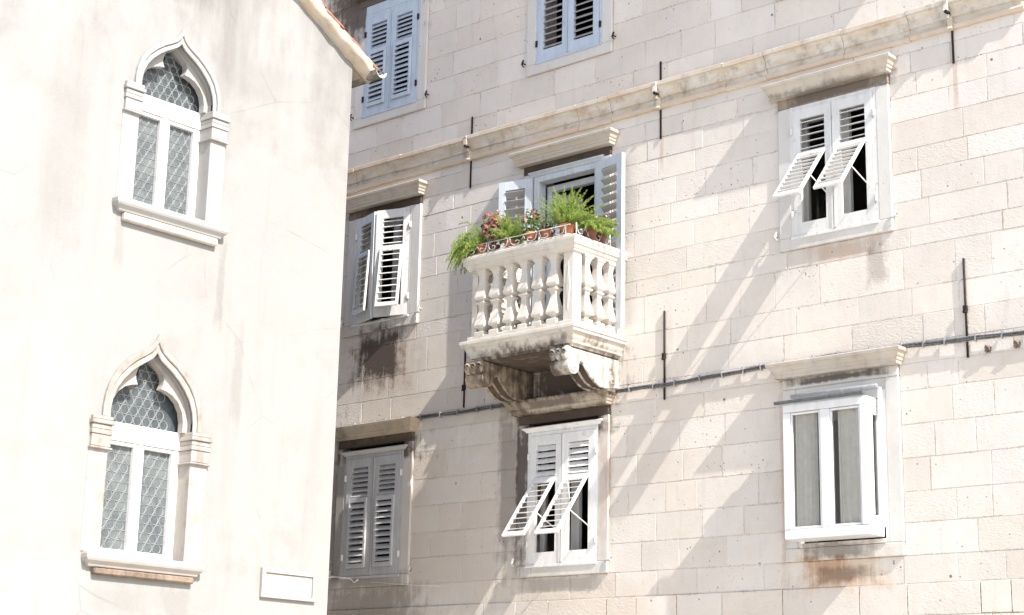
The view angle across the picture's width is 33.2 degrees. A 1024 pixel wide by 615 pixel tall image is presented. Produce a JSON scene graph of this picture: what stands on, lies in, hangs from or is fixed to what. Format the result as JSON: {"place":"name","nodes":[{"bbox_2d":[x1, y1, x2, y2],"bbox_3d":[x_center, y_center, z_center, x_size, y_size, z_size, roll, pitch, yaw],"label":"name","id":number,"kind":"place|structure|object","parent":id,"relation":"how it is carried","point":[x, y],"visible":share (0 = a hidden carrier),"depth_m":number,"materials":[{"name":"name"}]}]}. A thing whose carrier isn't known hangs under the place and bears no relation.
{"place":"outdoors","nodes":[
{"label":"outdoors","id":0,"kind":"place"},
{"bbox_2d":[0,0,386,614],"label":"plastered house","id":1,"kind":"structure","parent":0,"point":[173,183],"depth_m":15.81,"materials":[{"name":"beige paint"}]},
{"bbox_2d":[0,592,34,614],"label":"stone block","id":2,"kind":"structure","parent":1,"relation":"attached to","point":[16,604],"depth_m":14.10,"materials":[{"name":"white stone"}]},
{"bbox_2d":[80,334,212,583],"bbox_3d":[-3.295,1.329,15.417,0.315,2.214,1.332,-11,-19,40],"label":"window","id":3,"kind":"structure","parent":1,"relation":"in","point":[144,505],"depth_m":15.51,"materials":[{"name":"stone"}]},
{"bbox_2d":[112,30,230,246],"bbox_3d":[-3.216,-1.656,16.186,0.315,2.030,1.280,-11,-19,40],"label":"window","id":4,"kind":"structure","parent":1,"relation":"in","point":[170,175],"depth_m":16.28,"materials":[{"name":"stone"}]},
{"bbox_2d":[259,567,316,601],"bbox_3d":[-2.129,2.647,16.363,0.035,0.278,0.690,-11,-19,40],"label":"wall plaque","id":5,"kind":"object","parent":1,"relation":"attached to","point":[287,584],"depth_m":16.35,"materials":[{"name":"stone"}]},
{"bbox_2d":[322,0,1023,614],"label":"stone house","id":6,"kind":"structure","parent":0,"point":[772,182],"depth_m":17.66,"materials":[{"name":"stone"}]},
{"bbox_2d":[329,416,420,588],"bbox_3d":[-1.559,2.317,20.145,1.451,1.921,0.531,-11,-19,40],"label":"window","id":7,"kind":"structure","parent":6,"relation":"in","point":[370,448],"depth_m":20.02,"materials":[{"name":"grey paint"}]},
{"bbox_2d":[329,576,439,586],"bbox_3d":[-2.038,3.135,19.802,2.690,0.236,0.931,-1,-14,10],"label":"cord","id":8,"kind":"object","parent":6,"relation":"attached to","point":[353,581],"visible":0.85,"depth_m":19.97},
{"bbox_2d":[340,179,428,336],"bbox_3d":[-1.521,-0.562,20.842,1.451,1.746,0.606,-11,-19,40],"label":"window","id":9,"kind":"structure","parent":6,"relation":"in","point":[399,206],"depth_m":20.69,"materials":[{"name":"white paint"}]},
{"bbox_2d":[350,0,429,129],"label":"window","id":10,"kind":"structure","parent":6,"relation":"in","point":[377,101],"depth_m":21.38,"materials":[{"name":"white paint"}]},
{"bbox_2d":[445,218,488,274],"bbox_3d":[-0.482,-0.693,18.709,0.467,0.637,0.662,-11,-19,40],"label":"potted plant","id":11,"kind":"object","parent":6,"relation":"on","point":[463,247],"visible":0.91,"depth_m":18.58,"materials":[{"name":"plant"}]},
{"bbox_2d":[480,210,505,251],"bbox_3d":[-0.196,-0.796,18.624,0.292,0.497,0.300,-11,-19,40],"label":"potted plant","id":12,"kind":"object","parent":6,"relation":"on","point":[493,220],"visible":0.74,"depth_m":18.58,"materials":[{"name":"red plant"}]},
{"bbox_2d":[486,209,540,248],"bbox_3d":[0.026,-0.805,18.478,0.648,0.453,0.648,4,-14,-12],"label":"potted plant","id":13,"kind":"object","parent":6,"relation":"on","point":[508,227],"visible":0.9,"depth_m":18.36,"materials":[{"name":"plant"}]},
{"bbox_2d":[521,208,544,243],"bbox_3d":[0.220,-0.856,18.191,0.272,0.418,0.260,-11,-19,40],"label":"potted plant","id":14,"kind":"object","parent":6,"relation":"on","point":[530,221],"visible":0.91,"depth_m":18.16,"materials":[{"name":"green plant"}]},
{"bbox_2d":[537,220,555,239],"bbox_3d":[0.365,-0.793,18.073,0.205,0.245,0.194,3,-14,-7],"label":"potted plant","id":15,"kind":"object","parent":6,"relation":"on","point":[542,233],"visible":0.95,"depth_m":18.03,"materials":[{"name":"orange plant"}]},
{"bbox_2d":[501,388,616,577],"bbox_3d":[0.478,1.862,18.166,1.451,1.921,0.912,-11,-19,40],"label":"window","id":16,"kind":"structure","parent":6,"relation":"in","point":[576,418],"depth_m":18.20,"materials":[{"name":"wood"}]},
{"bbox_2d":[498,127,624,329],"bbox_3d":[0.713,-0.672,19.014,1.783,2.333,0.689,-11,-19,40],"label":"balcony door","id":17,"kind":"structure","parent":6,"relation":"in","point":[545,165],"depth_m":19.00,"materials":[{"name":"white paint"}]},
{"bbox_2d":[521,0,615,77],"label":"window","id":18,"kind":"structure","parent":6,"relation":"in","point":[543,55],"depth_m":19.52,"materials":[{"name":"white paint"}]},
{"bbox_2d":[534,185,604,235],"bbox_3d":[0.615,-0.975,17.979,0.742,0.562,0.819,-11,-19,40],"label":"potted plant","id":19,"kind":"object","parent":6,"relation":"on","point":[565,214],"visible":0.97,"depth_m":17.88,"materials":[{"name":"plant"}]},
{"bbox_2d":[575,211,620,240],"bbox_3d":[0.854,-0.875,17.969,0.578,0.375,0.528,-11,-19,40],"label":"potted plant","id":20,"kind":"object","parent":6,"relation":"on","point":[593,228],"visible":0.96,"depth_m":17.90,"materials":[{"name":"green plant"}]},
{"bbox_2d":[595,214,608,243],"bbox_3d":[0.945,-0.820,18.129,0.189,0.350,0.204,-11,-19,40],"label":"potted plant","id":21,"kind":"object","parent":6,"relation":"on","point":[603,239],"visible":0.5,"depth_m":18.06,"materials":[{"name":"brown plant"}]},
{"bbox_2d":[339,330,1023,426],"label":"cable","id":22,"kind":"object","parent":6,"relation":"attached to","point":[923,344],"visible":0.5,"depth_m":17.08,"materials":[{"name":"grey metal"}]},
{"bbox_2d":[761,52,897,252],"bbox_3d":[3.092,-1.499,16.728,1.451,1.746,0.897,-11,-19,40],"label":"window","id":23,"kind":"structure","parent":6,"relation":"in","point":[829,95],"depth_m":16.73,"materials":[{"name":"white paint"}]},
{"bbox_2d":[765,345,907,562],"bbox_3d":[3.101,1.394,16.082,1.451,1.921,0.680,-11,-19,40],"label":"window","id":24,"kind":"structure","parent":6,"relation":"in","point":[868,380],"depth_m":15.83,"materials":[{"name":"wood"}]},
{"bbox_2d":[794,408,860,526],"bbox_3d":[2.936,1.491,15.886,0.765,1.155,0.072,-11,-19,40],"label":"net curtain","id":25,"kind":"object","parent":24,"relation":"in","point":[806,469],"visible":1,"depth_m":15.91,"materials":[{"name":"white fabric"}]}
]}

